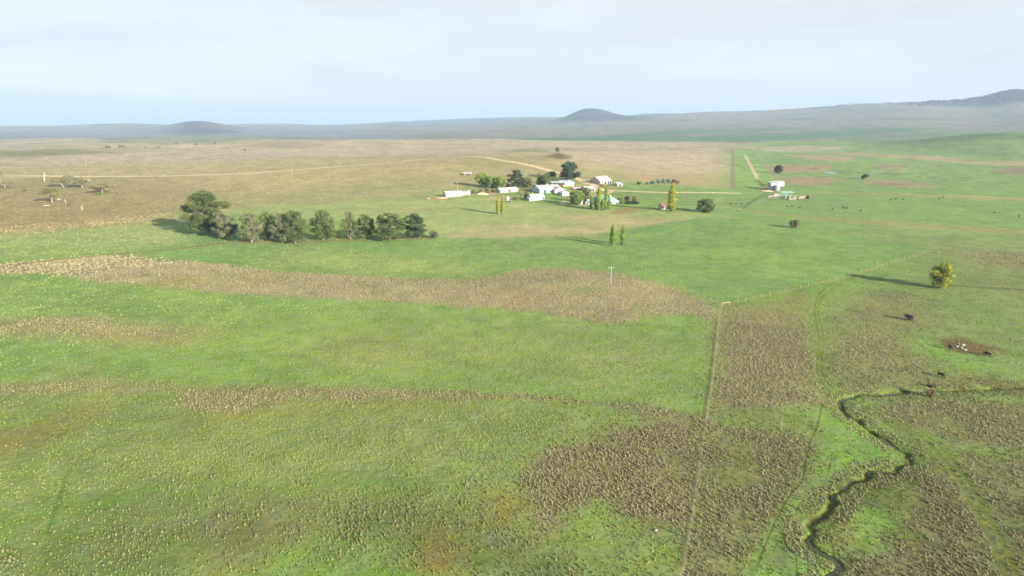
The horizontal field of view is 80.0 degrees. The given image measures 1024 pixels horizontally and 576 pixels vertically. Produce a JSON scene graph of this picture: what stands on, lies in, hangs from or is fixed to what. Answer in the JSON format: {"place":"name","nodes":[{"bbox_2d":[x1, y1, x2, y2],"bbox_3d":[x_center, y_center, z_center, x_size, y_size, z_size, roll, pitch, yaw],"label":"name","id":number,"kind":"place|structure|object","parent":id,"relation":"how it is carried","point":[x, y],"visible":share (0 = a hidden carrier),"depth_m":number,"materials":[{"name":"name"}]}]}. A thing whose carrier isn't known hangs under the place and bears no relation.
{"place":"outdoors","nodes":[
{"label":"outdoors","id":0,"kind":"place"},
{"bbox_2d":[9,159,425,176],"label":"dirt road","id":1,"kind":"structure","parent":0,"point":[191,175],"depth_m":744.62,"materials":[{"name":"beige soil"}]},
{"bbox_2d":[0,90,1023,575],"bbox_3d":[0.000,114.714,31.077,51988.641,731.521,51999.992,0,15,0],"label":"ground","id":2,"kind":"structure","parent":0,"point":[964,160],"depth_m":189.81,"materials":[{"name":"green plant"}]},
{"bbox_2d":[0,165,4,177],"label":"gum tree","id":3,"kind":"object","parent":2,"relation":"on","point":[1,172],"visible":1,"depth_m":648.18,"materials":[{"name":"white plant"}]},
{"bbox_2d":[0,180,12,185],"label":"gum tree","id":4,"kind":"object","parent":2,"relation":"on","point":[3,182],"visible":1,"depth_m":611.97,"materials":[{"name":"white plant"}]},
{"bbox_2d":[36,187,60,202],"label":"gum tree","id":5,"kind":"object","parent":2,"relation":"on","point":[52,192],"visible":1,"depth_m":508.69,"materials":[{"name":"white plant"}]},
{"bbox_2d":[50,177,70,186],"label":"gum tree","id":6,"kind":"object","parent":2,"relation":"on","point":[62,180],"visible":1,"depth_m":620.11,"materials":[{"name":"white plant"}]},
{"bbox_2d":[63,175,73,184],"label":"gum tree","id":7,"kind":"object","parent":2,"relation":"on","point":[68,176],"visible":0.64,"depth_m":641.13,"materials":[{"name":"grey plant"}]},
{"bbox_2d":[70,176,87,187],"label":"gum tree","id":8,"kind":"object","parent":2,"relation":"on","point":[80,180],"visible":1,"depth_m":612.09,"materials":[{"name":"white plant"}]},
{"bbox_2d":[87,182,115,192],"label":"gum tree","id":9,"kind":"object","parent":2,"relation":"on","point":[102,186],"visible":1,"depth_m":572.60,"materials":[{"name":"white plant"}]},
{"bbox_2d":[178,189,230,233],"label":"pine tree","id":10,"kind":"object","parent":2,"relation":"on","point":[195,203],"visible":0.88,"depth_m":363.17,"materials":[{"name":"green plant"}]},
{"bbox_2d":[208,212,238,238],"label":"pine tree","id":11,"kind":"object","parent":2,"relation":"on","point":[227,227],"visible":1,"depth_m":349.74,"materials":[{"name":"green plant"}]},
{"bbox_2d":[237,213,264,241],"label":"pine tree","id":12,"kind":"object","parent":2,"relation":"on","point":[250,233],"visible":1,"depth_m":337.77,"materials":[{"name":"green plant"}]},
{"bbox_2d":[255,211,276,239],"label":"pine tree","id":13,"kind":"object","parent":2,"relation":"on","point":[266,234],"visible":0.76,"depth_m":345.32,"materials":[{"name":"green plant"}]},
{"bbox_2d":[267,212,289,242],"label":"pine tree","id":14,"kind":"object","parent":2,"relation":"on","point":[280,218],"visible":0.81,"depth_m":336.64,"materials":[{"name":"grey plant"}]},
{"bbox_2d":[279,210,310,242],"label":"pine tree","id":15,"kind":"object","parent":2,"relation":"on","point":[294,218],"visible":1,"depth_m":335.17,"materials":[{"name":"green plant"}]},
{"bbox_2d":[309,209,335,239],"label":"pine tree","id":16,"kind":"object","parent":2,"relation":"on","point":[323,228],"visible":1,"depth_m":345.83,"materials":[{"name":"green plant"}]},
{"bbox_2d":[340,212,357,239],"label":"tree","id":17,"kind":"object","parent":2,"relation":"on","point":[349,226],"visible":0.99,"depth_m":348.58,"materials":[{"name":"grey plant"}]},
{"bbox_2d":[352,214,374,238],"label":"tree","id":18,"kind":"object","parent":2,"relation":"on","point":[364,231],"visible":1,"depth_m":350.41,"materials":[{"name":"green plant"}]},
{"bbox_2d":[0,151,728,223],"bbox_3d":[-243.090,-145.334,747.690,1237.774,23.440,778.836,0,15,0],"label":"straw tussocks","id":19,"kind":"object","parent":2,"relation":"on","point":[413,159],"visible":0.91,"depth_m":762.23,"materials":[{"name":"beige plant"}]},
{"bbox_2d":[371,213,405,239],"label":"tree","id":20,"kind":"object","parent":2,"relation":"on","point":[387,224],"visible":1,"depth_m":345.16,"materials":[{"name":"green plant"}]},
{"bbox_2d":[402,213,426,238],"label":"tree","id":21,"kind":"object","parent":2,"relation":"on","point":[415,228],"visible":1,"depth_m":351.62,"materials":[{"name":"green plant"}]},
{"bbox_2d":[429,230,438,237],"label":"grey bush","id":22,"kind":"object","parent":2,"relation":"on","point":[433,234],"visible":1,"depth_m":354.96,"materials":[{"name":"green plant"}]},
{"bbox_2d":[443,190,462,196],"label":"long cottage","id":23,"kind":"structure","parent":2,"relation":"on","point":[452,193],"depth_m":541.32,"materials":[{"name":"white paint"}]},
{"bbox_2d":[462,190,469,194],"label":"annex","id":24,"kind":"object","parent":2,"relation":"on","point":[466,192],"visible":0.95,"depth_m":551.41,"materials":[{"name":"white paint"}]},
{"bbox_2d":[474,172,487,186],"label":"broadleaf tree","id":25,"kind":"object","parent":2,"relation":"on","point":[479,177],"visible":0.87,"depth_m":597.80,"materials":[{"name":"green plant"}]},
{"bbox_2d":[482,176,495,187],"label":"broadleaf tree","id":26,"kind":"object","parent":2,"relation":"on","point":[489,181],"visible":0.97,"depth_m":592.21,"materials":[{"name":"green plant"}]},
{"bbox_2d":[496,193,499,213],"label":"poplar tree","id":27,"kind":"object","parent":2,"relation":"on","point":[497,205],"visible":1,"depth_m":445.97,"materials":[{"name":"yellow plant"}]},
{"bbox_2d":[493,176,505,187],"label":"broadleaf tree","id":28,"kind":"object","parent":2,"relation":"on","point":[499,181],"visible":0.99,"depth_m":589.11,"materials":[{"name":"green plant"}]},
{"bbox_2d":[500,194,504,213],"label":"poplar tree","id":29,"kind":"object","parent":2,"relation":"on","point":[502,207],"visible":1,"depth_m":446.22,"materials":[{"name":"yellow plant"}]},
{"bbox_2d":[495,187,517,192],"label":"pinkish hut","id":30,"kind":"object","parent":2,"relation":"on","point":[506,189],"visible":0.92,"depth_m":567.66,"materials":[{"name":"beige paint"}]},
{"bbox_2d":[0,307,1022,501],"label":"pasture clumps","id":31,"kind":"object","parent":2,"relation":"on","point":[428,402],"visible":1,"depth_m":159.58,"materials":[{"name":"green plant"}]},
{"bbox_2d":[0,255,1022,360],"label":"straw tussocks","id":32,"kind":"object","parent":2,"relation":"on","point":[234,268],"visible":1,"depth_m":236.64,"materials":[{"name":"beige plant"}]},
{"bbox_2d":[0,410,1023,575],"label":"straw tussocks","id":33,"kind":"object","parent":2,"relation":"on","point":[839,508],"visible":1,"depth_m":107.26,"materials":[{"name":"beige plant"}]},
{"bbox_2d":[0,411,1023,575],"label":"pasture clumps","id":34,"kind":"object","parent":2,"relation":"on","point":[374,520],"visible":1,"depth_m":113.11,"materials":[{"name":"green plant"}]},
{"bbox_2d":[0,249,1023,365],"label":"pasture clumps","id":35,"kind":"object","parent":2,"relation":"on","point":[389,303],"visible":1,"depth_m":233.05,"materials":[{"name":"green plant"}]},
{"bbox_2d":[0,201,1023,284],"bbox_3d":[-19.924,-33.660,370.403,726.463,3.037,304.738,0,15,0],"label":"straw tussocks","id":36,"kind":"object","parent":2,"relation":"on","point":[111,258],"visible":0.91,"depth_m":294.79,"materials":[{"name":"beige plant"}]},
{"bbox_2d":[0,200,1023,285],"bbox_3d":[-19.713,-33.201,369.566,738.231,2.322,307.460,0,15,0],"label":"pasture clumps","id":37,"kind":"object","parent":2,"relation":"on","point":[56,242],"visible":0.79,"depth_m":348.65,"materials":[{"name":"green plant"}]},
{"bbox_2d":[1,306,1023,502],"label":"straw tussocks","id":38,"kind":"object","parent":2,"relation":"on","point":[795,397],"visible":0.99,"depth_m":152.20,"materials":[{"name":"beige plant"}]},
{"bbox_2d":[506,169,524,186],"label":"pine tree","id":39,"kind":"object","parent":2,"relation":"on","point":[516,177],"visible":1,"depth_m":589.97,"materials":[{"name":"green plant"}]},
{"bbox_2d":[521,177,532,186],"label":"broadleaf tree","id":40,"kind":"object","parent":2,"relation":"on","point":[527,181],"visible":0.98,"depth_m":593.90,"materials":[{"name":"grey plant"}]},
{"bbox_2d":[527,191,544,200],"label":"silver cottage","id":41,"kind":"structure","parent":2,"relation":"on","point":[541,196],"depth_m":521.51,"materials":[{"name":"white paint"}]},
{"bbox_2d":[536,173,540,184],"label":"slender tree","id":42,"kind":"object","parent":2,"relation":"on","point":[538,182],"visible":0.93,"depth_m":596.80,"materials":[{"name":"green plant"}]},
{"bbox_2d":[540,174,550,184],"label":"broadleaf tree","id":43,"kind":"object","parent":2,"relation":"on","point":[545,180],"visible":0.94,"depth_m":593.19,"materials":[{"name":"green plant"}]},
{"bbox_2d":[531,184,564,192],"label":"woolshed","id":44,"kind":"structure","parent":2,"relation":"on","point":[553,188],"depth_m":564.70,"materials":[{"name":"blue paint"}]},
{"bbox_2d":[544,171,556,176],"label":"pine","id":45,"kind":"object","parent":2,"relation":"on","point":[551,173],"visible":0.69,"depth_m":653.04,"materials":[{"name":"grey plant"}]},
{"bbox_2d":[549,176,559,183],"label":"broadleaf tree","id":46,"kind":"object","parent":2,"relation":"on","point":[554,178],"visible":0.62,"depth_m":610.20,"materials":[{"name":"green plant"}]},
{"bbox_2d":[549,180,573,185],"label":"machinery shed","id":47,"kind":"structure","parent":2,"relation":"on","point":[567,182],"depth_m":605.90,"materials":[{"name":"white paint"}]},
{"bbox_2d":[557,191,568,195],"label":"hipped cottage","id":48,"kind":"structure","parent":2,"relation":"on","point":[563,193],"depth_m":548.95,"materials":[{"name":"white paint"}]},
{"bbox_2d":[559,161,580,179],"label":"pine tree","id":49,"kind":"object","parent":2,"relation":"on","point":[568,171],"visible":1,"depth_m":637.69,"materials":[{"name":"green plant"}]},
{"bbox_2d":[569,190,584,204],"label":"broadleaf tree","id":50,"kind":"object","parent":2,"relation":"on","point":[577,197],"visible":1,"depth_m":493.12,"materials":[{"name":"green plant"}]},
{"bbox_2d":[583,187,590,200],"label":"broadleaf tree","id":51,"kind":"object","parent":2,"relation":"on","point":[586,191],"visible":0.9,"depth_m":505.25,"materials":[{"name":"green plant"}]},
{"bbox_2d":[581,186,595,190],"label":"silver shed","id":52,"kind":"structure","parent":2,"relation":"on","point":[592,188],"depth_m":578.02,"materials":[{"name":"beige paint"}]},
{"bbox_2d":[589,194,592,207],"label":"poplar tree","id":53,"kind":"object","parent":2,"relation":"on","point":[590,202],"visible":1,"depth_m":475.08,"materials":[{"name":"green plant"}]},
{"bbox_2d":[596,185,601,209],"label":"poplar tree","id":54,"kind":"object","parent":2,"relation":"on","point":[598,197],"visible":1,"depth_m":465.05,"materials":[{"name":"green plant"}]},
{"bbox_2d":[589,176,611,184],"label":"barn","id":55,"kind":"structure","parent":2,"relation":"on","point":[598,180],"depth_m":626.25,"materials":[{"name":"white metal"}]},
{"bbox_2d":[592,193,608,203],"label":"homestead","id":56,"kind":"structure","parent":2,"relation":"on","point":[602,196],"depth_m":503.18,"materials":[{"name":"white paint"}]},
{"bbox_2d":[600,199,604,209],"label":"poplar tree","id":57,"kind":"object","parent":2,"relation":"on","point":[602,204],"visible":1,"depth_m":466.43,"materials":[{"name":"green plant"}]},
{"bbox_2d":[604,186,607,209],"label":"poplar tree","id":58,"kind":"object","parent":2,"relation":"on","point":[605,197],"visible":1,"depth_m":467.60,"materials":[{"name":"green plant"}]},
{"bbox_2d":[609,223,616,245],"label":"poplar tree","id":59,"kind":"object","parent":2,"relation":"on","point":[612,239],"visible":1,"depth_m":331.50,"materials":[{"name":"green plant"}]},
{"bbox_2d":[607,195,618,203],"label":"homestead wing","id":60,"kind":"structure","parent":2,"relation":"on","point":[613,200],"depth_m":501.58,"materials":[{"name":"white paint"}]},
{"bbox_2d":[614,182,622,185],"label":"grey hut","id":61,"kind":"object","parent":2,"relation":"on","point":[618,184],"visible":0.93,"depth_m":614.47,"materials":[{"name":"silver metal"}]},
{"bbox_2d":[619,225,625,244],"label":"poplar tree","id":62,"kind":"object","parent":2,"relation":"on","point":[622,236],"visible":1,"depth_m":334.71,"materials":[{"name":"green plant"}]},
{"bbox_2d":[625,201,638,203],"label":"clipped hedge","id":63,"kind":"object","parent":2,"relation":"on","point":[631,202],"visible":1,"depth_m":497.43,"materials":[{"name":"green plant"}]},
{"bbox_2d":[658,203,665,209],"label":"red roofed hut","id":64,"kind":"object","parent":2,"relation":"on","point":[661,206],"visible":0.94,"depth_m":466.87,"materials":[{"name":"metal"}]},
{"bbox_2d":[666,182,677,210],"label":"poplar tree","id":65,"kind":"object","parent":2,"relation":"on","point":[671,200],"visible":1,"depth_m":455.11,"materials":[{"name":"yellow plant"}]},
{"bbox_2d":[696,198,715,212],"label":"willow tree","id":66,"kind":"object","parent":2,"relation":"on","point":[705,204],"visible":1,"depth_m":451.15,"materials":[{"name":"green plant"}]},
{"bbox_2d":[682,301,729,571],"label":"wire fence","id":67,"kind":"object","parent":2,"relation":"on","point":[703,435],"visible":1,"depth_m":128.50,"materials":[{"name":"grey metal"}]},
{"bbox_2d":[767,181,778,189],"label":"airstrip shed","id":68,"kind":"structure","parent":2,"relation":"on","point":[771,185],"depth_m":610.07,"materials":[{"name":"white paint"}]},
{"bbox_2d":[773,165,783,172],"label":"dark tree","id":69,"kind":"object","parent":2,"relation":"on","point":[778,168],"visible":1,"depth_m":810.43,"materials":[{"name":"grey plant"}]},
{"bbox_2d":[769,195,804,199],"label":"cattle yard","id":70,"kind":"structure","parent":2,"relation":"on","point":[785,196],"depth_m":541.03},
{"bbox_2d":[780,191,793,194],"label":"yard shelter","id":71,"kind":"object","parent":2,"relation":"on","point":[785,192],"visible":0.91,"depth_m":559.99,"materials":[{"name":"teal metal"}]},
{"bbox_2d":[789,219,799,226],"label":"tree","id":72,"kind":"object","parent":2,"relation":"on","point":[794,223],"visible":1,"depth_m":389.32,"materials":[{"name":"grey plant"}]},
{"bbox_2d":[737,248,927,301],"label":"wire fence","id":73,"kind":"object","parent":2,"relation":"on","point":[842,275],"visible":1,"depth_m":267.08,"materials":[{"name":"grey metal"}]},
{"bbox_2d":[904,314,914,320],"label":"purple bush","id":74,"kind":"object","parent":2,"relation":"on","point":[909,317],"visible":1,"depth_m":207.85,"materials":[{"name":"grey plant"}]},
{"bbox_2d":[835,89,1023,106],"bbox_3d":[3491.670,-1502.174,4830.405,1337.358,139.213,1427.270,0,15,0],"label":"summit woodland","id":75,"kind":"object","parent":2,"relation":"on","point":[1017,91],"visible":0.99,"depth_m":4589.10,"materials":[{"name":"green plant"}]},
{"bbox_2d":[925,387,935,396],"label":"brown bush","id":76,"kind":"object","parent":2,"relation":"on","point":[930,392],"visible":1,"depth_m":149.59,"materials":[{"name":"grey plant"}]},
{"bbox_2d":[937,372,945,378],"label":"cow","id":77,"kind":"object","parent":2,"relation":"on","point":[942,374],"visible":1,"depth_m":160.97},
{"bbox_2d":[928,262,955,287],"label":"yellow tree","id":78,"kind":"object","parent":2,"relation":"on","point":[942,271],"visible":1,"depth_m":246.22,"materials":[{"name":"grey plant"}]},
{"bbox_2d":[0,0,1023,125],"label":"sky","id":79,"kind":"structure","parent":0,"point":[63,62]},
{"bbox_2d":[460,156,604,190],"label":"dirt road","id":80,"kind":"structure","parent":0,"point":[596,186],"depth_m":740.04,"materials":[{"name":"beige soil"}]},
{"bbox_2d":[560,200,587,205],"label":"dirt road","id":81,"kind":"structure","parent":0,"point":[562,202],"depth_m":497.99,"materials":[{"name":"beige soil"}]},
{"bbox_2d":[602,190,740,193],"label":"dirt road","id":82,"kind":"structure","parent":0,"point":[667,192],"depth_m":575.16,"materials":[{"name":"beige soil"}]},
{"bbox_2d":[744,155,758,178],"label":"dirt road","id":83,"kind":"structure","parent":0,"point":[752,168],"depth_m":887.13,"materials":[{"name":"beige soil"}]},
{"bbox_2d":[806,389,1003,575],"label":"creek water","id":84,"kind":"structure","parent":0,"point":[839,570],"depth_m":98.77,"materials":[{"name":"grey liquid"}]}
]}

